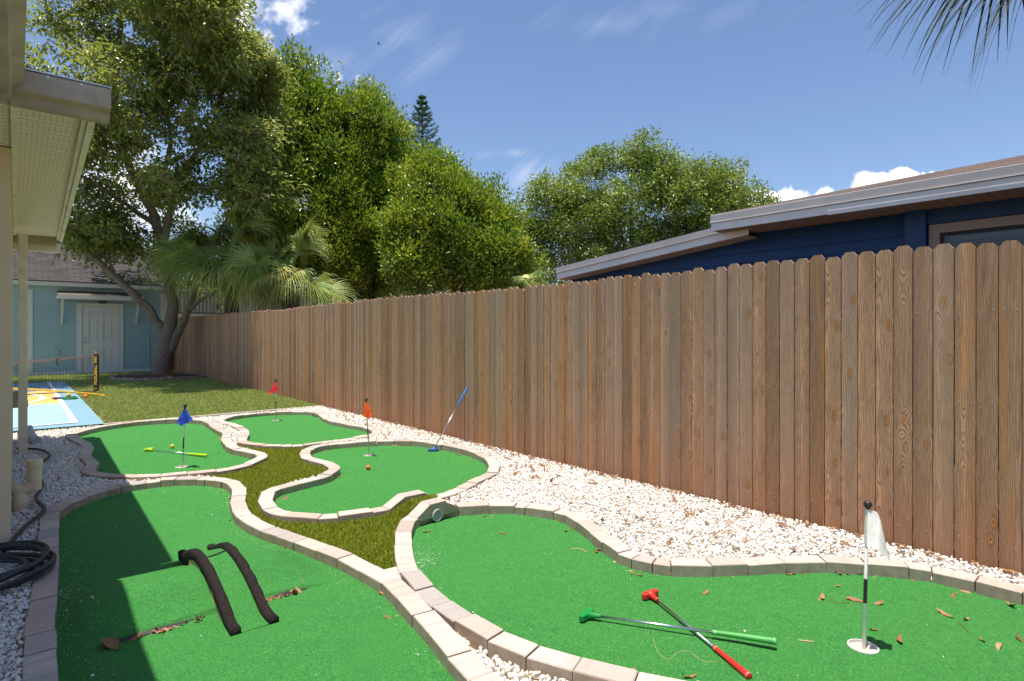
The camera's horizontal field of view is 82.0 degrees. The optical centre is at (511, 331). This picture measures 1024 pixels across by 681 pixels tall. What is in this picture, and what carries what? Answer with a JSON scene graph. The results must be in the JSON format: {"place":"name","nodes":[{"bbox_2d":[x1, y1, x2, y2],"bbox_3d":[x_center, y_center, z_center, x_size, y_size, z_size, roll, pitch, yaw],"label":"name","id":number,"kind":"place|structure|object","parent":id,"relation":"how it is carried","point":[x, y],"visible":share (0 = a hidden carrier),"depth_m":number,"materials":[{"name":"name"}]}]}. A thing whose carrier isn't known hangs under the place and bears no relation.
{"place":"outdoors","nodes":[
{"label":"outdoors","id":0,"kind":"place"},
{"bbox_2d":[13,370,318,431],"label":"lawn","id":1,"kind":"structure","parent":0,"point":[114,413],"depth_m":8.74,"materials":[{"name":"green plant"}]},
{"bbox_2d":[13,381,103,430],"bbox_3d":[-10.309,1.250,9.868,4.970,0.001,8.920,0,0,-40],"label":"sport court","id":2,"kind":"object","parent":1,"relation":"on","point":[83,413],"visible":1,"depth_m":9.49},
{"bbox_2d":[13,403,71,426],"bbox_3d":[-8.761,1.246,7.747,4.600,0.001,2.960,0,0,-40],"label":"court infill","id":3,"kind":"object","parent":2,"relation":"on","point":[48,413],"visible":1,"depth_m":8.89,"materials":[{"name":"blue paint"}]},
{"bbox_2d":[28,391,59,404],"bbox_3d":[-10.621,1.246,9.952,4.600,0.001,2.810,0,0,-40],"label":"court key","id":4,"kind":"object","parent":2,"relation":"on","point":[47,399],"visible":0.5,"depth_m":11.03,"materials":[{"name":"yellow paint"}]},
{"bbox_2d":[28,382,77,425],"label":"court lines","id":5,"kind":"object","parent":2,"relation":"on","point":[67,411],"visible":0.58,"depth_m":9.95,"materials":[{"name":"white paint"}]},
{"bbox_2d":[13,351,104,396],"bbox_3d":[-9.548,0.822,10.533,3.646,0.864,1.023,0,0,-41],"label":"pickleball net","id":6,"kind":"object","parent":2,"relation":"on","point":[95,371],"visible":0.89,"depth_m":11.69,"materials":[{"name":"black fabric"}]},
{"bbox_2d":[54,397,77,398],"bbox_3d":[-8.285,1.232,10.932,0.370,0.040,0.196,0,0,-20],"label":"paddle","id":7,"kind":"object","parent":2,"relation":"on","point":[67,398],"visible":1,"depth_m":10.89,"materials":[{"name":"green plastic"}]},
{"bbox_2d":[13,242,183,375],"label":"blue shed","id":8,"kind":"structure","parent":1,"relation":"on","point":[75,309],"depth_m":17.71,"materials":[{"name":"paint"}]},
{"bbox_2d":[82,306,118,373],"bbox_3d":[-12.533,0.255,17.940,0.958,2.110,0.134,0,0,-40],"label":"door","id":9,"kind":"structure","parent":8,"relation":"in","point":[100,325],"depth_m":17.96,"materials":[{"name":"white paint"}]},
{"bbox_2d":[110,373,205,380],"bbox_3d":[-9.632,1.237,16.091,2.448,0.126,1.984,0,0,0],"label":"tree ring","id":10,"kind":"object","parent":1,"relation":"on","point":[153,379],"visible":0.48,"depth_m":15.35,"materials":[{"name":"stone"}]},
{"bbox_2d":[118,373,198,377],"bbox_3d":[-9.632,1.170,16.091,2.269,0.120,1.804,0,0,0],"label":"mulch bed","id":11,"kind":"object","parent":1,"relation":"on","point":[163,375],"visible":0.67,"depth_m":15.77,"materials":[{"name":"brown soil"}]},
{"bbox_2d":[24,0,309,373],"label":"shade tree","id":12,"kind":"object","parent":11,"relation":"on","point":[215,48],"visible":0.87,"depth_m":14.35,"materials":[{"name":"green plant"}]},
{"bbox_2d":[69,371,1018,572],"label":"leaf litter","id":13,"kind":"object","parent":1,"relation":"on","point":[784,518],"visible":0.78,"depth_m":5.66,"materials":[{"name":"brown plant"}]},
{"bbox_2d":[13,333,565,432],"bbox_3d":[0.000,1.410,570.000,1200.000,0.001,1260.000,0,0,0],"label":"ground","id":14,"kind":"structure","parent":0,"point":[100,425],"depth_m":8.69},
{"bbox_2d":[170,240,1023,583],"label":"wooden fence","id":15,"kind":"object","parent":14,"relation":"on","point":[818,390],"visible":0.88,"depth_m":4.27,"materials":[{"name":"brown wood"}]},
{"bbox_2d":[0,420,1023,680],"bbox_3d":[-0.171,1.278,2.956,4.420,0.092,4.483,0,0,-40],"label":"gravel","id":16,"kind":"structure","parent":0,"point":[606,484],"depth_m":3.75,"materials":[{"name":"white gravel"}]},
{"bbox_2d":[0,447,56,590],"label":"garden hose","id":17,"kind":"object","parent":16,"relation":"on","point":[28,562],"visible":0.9,"depth_m":3.16,"materials":[{"name":"black rubber"}]},
{"bbox_2d":[0,0,111,542],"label":"cream house","id":18,"kind":"structure","parent":16,"relation":"on","point":[47,122],"depth_m":3.51,"materials":[{"name":"beige paint"}]},
{"bbox_2d":[80,424,251,474],"bbox_3d":[-4.044,1.305,6.699,1.525,0.001,3.842,0,0,-38],"label":"putting green","id":19,"kind":"object","parent":16,"relation":"on","point":[121,450],"visible":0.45,"depth_m":6.51,"materials":[{"name":"green carpet"}]},
{"bbox_2d":[143,447,207,456],"bbox_3d":[-3.592,1.287,6.271,0.887,0.042,0.105,0,0,24],"label":"putter","id":20,"kind":"object","parent":19,"relation":"on","point":[152,449],"visible":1,"depth_m":6.29,"materials":[{"name":"plastic"}]},
{"bbox_2d":[65,418,267,481],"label":"paver kerb","id":21,"kind":"structure","parent":16,"relation":"on","point":[91,467],"depth_m":6.13,"materials":[{"name":"beige concrete"}]},
{"bbox_2d":[104,405,321,424],"bbox_3d":[-4.378,1.297,8.988,3.040,0.106,0.055,0,0,-40],"label":"lawn edging","id":22,"kind":"object","parent":16,"relation":"on","point":[234,413],"visible":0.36,"depth_m":8.98,"materials":[{"name":"stone"}]},
{"bbox_2d":[55,486,454,680],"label":"putting green","id":23,"kind":"object","parent":16,"relation":"on","point":[323,629],"visible":0.83,"depth_m":2.69,"materials":[{"name":"green carpet"}]},
{"bbox_2d":[102,637,118,649],"bbox_3d":[-1.651,1.285,2.428,0.109,0.016,0.037,13,18,19],"label":"dry leaf","id":24,"kind":"object","parent":23,"relation":"on","point":[112,643],"visible":1,"depth_m":2.43,"materials":[{"name":"brown plant"}]},
{"bbox_2d":[101,588,306,645],"bbox_3d":[-1.360,1.292,2.697,0.860,0.019,0.020,0,0,-40],"label":"turf slit","id":25,"kind":"object","parent":23,"relation":"on","point":[148,632],"visible":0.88,"depth_m":2.58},
{"bbox_2d":[178,542,278,636],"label":"ramp bridge","id":26,"kind":"structure","parent":23,"relation":"on","point":[238,598],"depth_m":2.79,"materials":[{"name":"black plastic"}]},
{"bbox_2d":[22,476,499,680],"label":"paver kerb","id":27,"kind":"structure","parent":16,"relation":"on","point":[457,657],"depth_m":2.90,"materials":[{"name":"beige concrete"}]},
{"bbox_2d":[11,406,517,540],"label":"gravel","id":28,"kind":"structure","parent":16,"relation":"on","point":[59,467],"depth_m":5.97,"materials":[{"name":"white gravel"}]},
{"bbox_2d":[11,458,42,515],"bbox_3d":[-3.497,1.105,4.195,0.244,0.390,0.147,0,0,0],"label":"drain cleanout","id":29,"kind":"object","parent":28,"relation":"on","point":[20,492],"visible":0.87,"depth_m":4.18,"materials":[{"name":"beige plastic"}]},
{"bbox_2d":[228,415,366,445],"bbox_3d":[-2.958,1.305,7.961,1.529,0.001,3.022,0,0,-33],"label":"putting green","id":30,"kind":"object","parent":16,"relation":"on","point":[294,429],"visible":0.66,"depth_m":7.80,"materials":[{"name":"green carpet"}]},
{"bbox_2d":[216,411,380,448],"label":"paver kerb","id":31,"kind":"structure","parent":16,"relation":"on","point":[243,439],"depth_m":7.83,"materials":[{"name":"beige concrete"}]},
{"bbox_2d":[258,439,499,523],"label":"paver kerb","id":32,"kind":"structure","parent":16,"relation":"on","point":[267,505],"depth_m":4.96,"materials":[{"name":"beige concrete"}]},
{"bbox_2d":[274,445,487,515],"bbox_3d":[-1.096,1.305,5.449,1.850,0.001,2.784,0,0,-10],"label":"putting green","id":33,"kind":"object","parent":16,"relation":"on","point":[389,474],"visible":0.59,"depth_m":5.28,"materials":[{"name":"green carpet"}]},
{"bbox_2d":[428,387,467,451],"bbox_3d":[-0.693,0.970,6.589,0.552,0.665,0.077,0,0,-43],"label":"putter","id":34,"kind":"object","parent":33,"relation":"on","point":[434,447],"visible":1,"depth_m":6.60,"materials":[{"name":"blue plastic"}]},
{"bbox_2d":[384,566,400,577],"bbox_3d":[-0.631,1.303,3.062,0.092,0.094,0.178,0,0,-18],"label":"paver","id":35,"kind":"object","parent":16,"relation":"on","point":[393,570],"visible":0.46,"depth_m":3.09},
{"bbox_2d":[58,436,1019,678],"bbox_3d":[-1.743,1.250,4.902,3.506,0.120,9.450,0,0,-41],"label":"grit","id":36,"kind":"object","parent":16,"relation":"on","point":[91,675],"visible":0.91,"depth_m":2.96,"materials":[{"name":"white stone"}]},
{"bbox_2d":[394,501,1023,680],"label":"paver kerb","id":37,"kind":"structure","parent":16,"relation":"on","point":[475,631],"depth_m":3.13,"materials":[{"name":"beige concrete"}]},
{"bbox_2d":[412,514,1023,680],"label":"putting green","id":38,"kind":"object","parent":16,"relation":"on","point":[507,582],"visible":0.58,"depth_m":2.74,"materials":[{"name":"green carpet"}]},
{"bbox_2d":[383,490,458,520],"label":"tunnel bridge","id":39,"kind":"structure","parent":38,"relation":"on","point":[435,509],"depth_m":4.08,"materials":[{"name":"white plastic"}]},
{"bbox_2d":[579,607,776,644],"bbox_3d":[0.705,1.281,2.568,0.818,0.047,0.102,0,0,16],"label":"putter","id":40,"kind":"object","parent":38,"relation":"on","point":[586,614],"visible":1,"depth_m":2.53,"materials":[{"name":"green plastic"}]},
{"bbox_2d":[653,638,715,661],"bbox_3d":[0.668,1.304,2.377,0.276,0.001,0.121,0,0,41],"label":"twig","id":41,"kind":"object","parent":38,"relation":"on","point":[681,651],"visible":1,"depth_m":2.37,"materials":[{"name":"brown wood"}]},
{"bbox_2d":[642,589,751,679],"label":"putter","id":42,"kind":"object","parent":38,"relation":"on","point":[652,594],"visible":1,"depth_m":2.44,"materials":[{"name":"red plastic"}]},
{"bbox_2d":[846,596,862,601],"bbox_3d":[1.665,1.297,2.858,0.082,0.012,0.028,0,17,29],"label":"dry leaf","id":43,"kind":"object","parent":38,"relation":"on","point":[853,598],"visible":0.9,"depth_m":2.86,"materials":[{"name":"brown plant"}]},
{"bbox_2d":[847,639,879,654],"bbox_3d":[1.454,1.353,2.440,0.117,0.104,0.117,0,0,0],"label":"golf cup","id":44,"kind":"object","parent":38,"relation":"in","point":[867,642],"visible":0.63,"depth_m":2.45,"materials":[{"name":"white plastic"}]},
{"bbox_2d":[862,500,890,648],"bbox_3d":[1.486,1.050,2.404,0.103,0.701,0.084,0,0,29],"label":"golf flag","id":45,"kind":"object","parent":44,"relation":"in","point":[873,535],"visible":1,"depth_m":2.42,"materials":[{"name":"white fabric"}]},
{"bbox_2d":[897,633,902,642],"bbox_3d":[1.638,1.294,2.487,0.023,0.018,0.080,22,13,23],"label":"dry leaf","id":46,"kind":"object","parent":38,"relation":"on","point":[899,638],"visible":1,"depth_m":2.50,"materials":[{"name":"brown plant"}]},
{"bbox_2d":[936,607,950,616],"bbox_3d":[1.998,1.295,2.713,0.023,0.018,0.080,-10,5,-24],"label":"dry leaf","id":47,"kind":"object","parent":38,"relation":"on","point":[944,613],"visible":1,"depth_m":2.72,"materials":[{"name":"brown plant"}]},
{"bbox_2d":[995,642,1001,649],"bbox_3d":[2.014,1.297,2.436,0.063,0.014,0.020,-13,7,-34],"label":"dry leaf","id":48,"kind":"object","parent":38,"relation":"on","point":[997,645],"visible":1,"depth_m":2.43,"materials":[{"name":"brown plant"}]},
{"bbox_2d":[777,522,788,526],"bbox_3d":[1.731,1.229,3.762,0.073,0.008,0.032,16,42,33],"label":"dry leaf","id":49,"kind":"object","parent":16,"relation":"on","point":[782,524],"visible":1,"depth_m":3.77,"materials":[{"name":"brown plant"}]},
{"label":"olive turf base","id":50,"kind":"structure","parent":16,"relation":"on","visible":0},
{"bbox_2d":[203,443,437,568],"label":"artificial grass","id":51,"kind":"structure","parent":50,"relation":"on","point":[281,466],"depth_m":4.00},
{"bbox_2d":[21,0,1023,332],"label":"sky","id":52,"kind":"structure","parent":0,"point":[520,88],"materials":[{"name":"blue"}]},
{"bbox_2d":[556,155,1023,469],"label":"navy house","id":53,"kind":"structure","parent":0,"point":[977,205],"depth_m":6.45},
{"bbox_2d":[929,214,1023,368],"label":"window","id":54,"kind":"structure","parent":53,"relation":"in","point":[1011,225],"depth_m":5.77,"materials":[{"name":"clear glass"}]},
{"bbox_2d":[565,346,1022,574],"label":"lot behind fence","id":55,"kind":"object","parent":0,"point":[841,472],"depth_m":5.30,"materials":[{"name":"soil"}]},
{"bbox_2d":[132,197,284,323],"bbox_3d":[-7.838,-1.261,15.638,4.120,5.222,3.621,0,0,33],"label":"fan palm","id":56,"kind":"object","parent":55,"relation":"on","point":[181,257],"visible":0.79,"depth_m":14.99,"materials":[{"name":"green plant"}]},
{"bbox_2d":[165,281,326,316],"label":"neighbour wall","id":57,"kind":"structure","parent":55,"relation":"on","point":[202,309],"depth_m":24.98,"materials":[{"name":"white paint"}]},
{"bbox_2d":[215,212,357,311],"bbox_3d":[-5.703,-0.911,15.058,3.561,4.537,3.277,0,0,0],"label":"fan palm","id":58,"kind":"object","parent":55,"relation":"on","point":[254,264],"visible":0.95,"depth_m":14.65,"materials":[{"name":"green plant"}]},
{"bbox_2d":[211,33,387,308],"bbox_3d":[-6.725,-4.062,19.637,5.987,11.002,5.664,0,0,0],"label":"broadleaf tree","id":59,"kind":"object","parent":55,"relation":"on","point":[316,104],"visible":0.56,"depth_m":18.54,"materials":[{"name":"green plant"}]},
{"bbox_2d":[308,74,425,301],"bbox_3d":[-4.915,-3.806,20.472,4.845,10.489,5.229,0,0,0],"label":"broadleaf tree","id":60,"kind":"object","parent":55,"relation":"on","point":[387,143],"visible":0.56,"depth_m":19.42,"materials":[{"name":"green plant"}]},
{"bbox_2d":[176,260,569,312],"bbox_3d":[-5.524,-1.312,23.975,16.310,5.502,4.130,0,0,0],"label":"hedge","id":61,"kind":"object","parent":55,"relation":"on","point":[222,298],"visible":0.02,"depth_m":23.49,"materials":[{"name":"green plant"}]},
{"bbox_2d":[405,95,440,151],"bbox_3d":[-5.478,-6.585,35.977,2.601,15.872,2.715,0,0,0],"label":"norfolk pine","id":62,"kind":"object","parent":55,"relation":"on","point":[421,103],"visible":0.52,"depth_m":35.82,"materials":[{"name":"green plant"}]},
{"bbox_2d":[367,137,557,296],"bbox_3d":[-1.322,-2.130,17.070,5.406,7.138,4.270,0,0,0],"label":"broadleaf tree","id":63,"kind":"object","parent":55,"relation":"on","point":[455,228],"visible":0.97,"depth_m":15.94,"materials":[{"name":"green plant"}]},
{"bbox_2d":[510,269,548,289],"bbox_3d":[0.389,-0.086,13.931,0.992,2.881,0.924,0,0,43],"label":"fan palm","id":64,"kind":"object","parent":55,"relation":"on","point":[533,276],"visible":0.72,"depth_m":14.00,"materials":[{"name":"green plant"}]},
{"bbox_2d":[510,125,784,287],"bbox_3d":[4.706,-2.872,21.206,10.304,8.620,5.720,0,0,0],"label":"oak tree","id":65,"kind":"object","parent":55,"relation":"on","point":[604,214],"visible":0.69,"depth_m":20.21,"materials":[{"name":"green plant"}]},
{"bbox_2d":[850,0,1023,100],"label":"fan palm","id":66,"kind":"object","parent":55,"relation":"on","point":[999,9],"visible":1,"depth_m":3.53,"materials":[{"name":"green plant"}]},
{"bbox_3d":[-3.191,1.353,5.692,0.117,0.104,0.117,0,0,0],"label":"golf cup","id":67,"kind":"object","parent":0,"visible":0},
{"bbox_2d":[177,404,192,467],"bbox_3d":[-3.126,1.048,5.650,0.169,0.704,0.116,0,0,0],"label":"golf flag","id":68,"kind":"object","parent":67,"relation":"in","point":[185,417],"visible":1,"depth_m":5.66,"materials":[{"name":"blue fabric"}]},
{"bbox_3d":[-3.478,1.353,8.675,0.117,0.104,0.117,0,0,0],"label":"golf cup","id":69,"kind":"object","parent":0,"visible":0},
{"bbox_2d":[270,379,277,420],"bbox_3d":[-3.487,1.048,8.623,0.118,0.704,0.126,0,0,-22],"label":"golf flag","id":70,"kind":"object","parent":69,"relation":"in","point":[274,389],"visible":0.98,"depth_m":8.64,"materials":[{"name":"red fabric"}]},
{"bbox_3d":[-1.506,1.353,6.225,0.117,0.104,0.117,0,0,0],"label":"golf cup","id":71,"kind":"object","parent":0,"visible":0},
{"bbox_2d":[363,398,371,455],"bbox_3d":[-1.507,1.048,6.178,0.105,0.704,0.128,0,0,0],"label":"golf flag","id":72,"kind":"object","parent":71,"relation":"in","point":[367,413],"visible":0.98,"depth_m":6.19,"materials":[{"name":"orange fabric"}]}
]}

